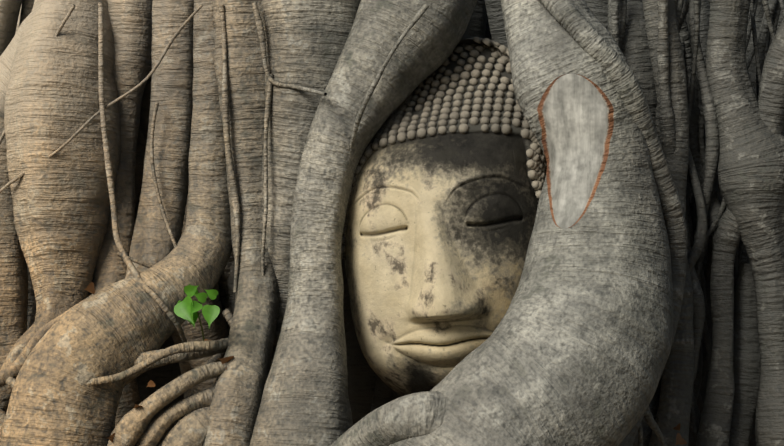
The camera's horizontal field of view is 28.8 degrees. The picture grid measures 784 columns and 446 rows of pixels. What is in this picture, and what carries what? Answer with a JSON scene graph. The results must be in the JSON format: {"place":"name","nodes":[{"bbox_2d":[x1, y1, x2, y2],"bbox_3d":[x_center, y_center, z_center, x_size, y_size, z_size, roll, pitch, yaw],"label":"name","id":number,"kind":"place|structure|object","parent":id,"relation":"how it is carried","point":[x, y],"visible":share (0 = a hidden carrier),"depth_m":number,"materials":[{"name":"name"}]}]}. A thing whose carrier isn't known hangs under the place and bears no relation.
{"place":"outdoors","nodes":[
{"label":"outdoors","id":0,"kind":"place"},
{"bbox_2d":[15,4,783,445],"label":"wall","id":1,"kind":"structure","parent":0,"point":[161,376],"depth_m":2.96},
{"label":"ground","id":2,"kind":"structure","parent":0,"visible":0},
{"bbox_2d":[0,0,783,445],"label":"tree roots","id":3,"kind":"object","parent":2,"relation":"on","point":[226,142],"visible":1,"depth_m":2.44,"materials":[{"name":"grey plant"}]},
{"bbox_2d":[174,284,219,340],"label":"sapling leaves","id":4,"kind":"object","parent":3,"relation":"on","point":[187,308],"visible":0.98,"depth_m":2.35,"materials":[{"name":"green plant"}]},
{"bbox_2d":[84,282,686,445],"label":"dead leaves","id":5,"kind":"object","parent":3,"relation":"on","point":[90,288],"visible":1,"depth_m":2.37,"materials":[{"name":"brown plant"}]},
{"bbox_2d":[341,37,546,395],"bbox_3d":[0.101,-0.002,2.494,0.367,0.610,0.370,0,0,-43],"label":"buddha head","id":6,"kind":"object","parent":3,"relation":"attached to","point":[447,187],"visible":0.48,"depth_m":2.36}
]}

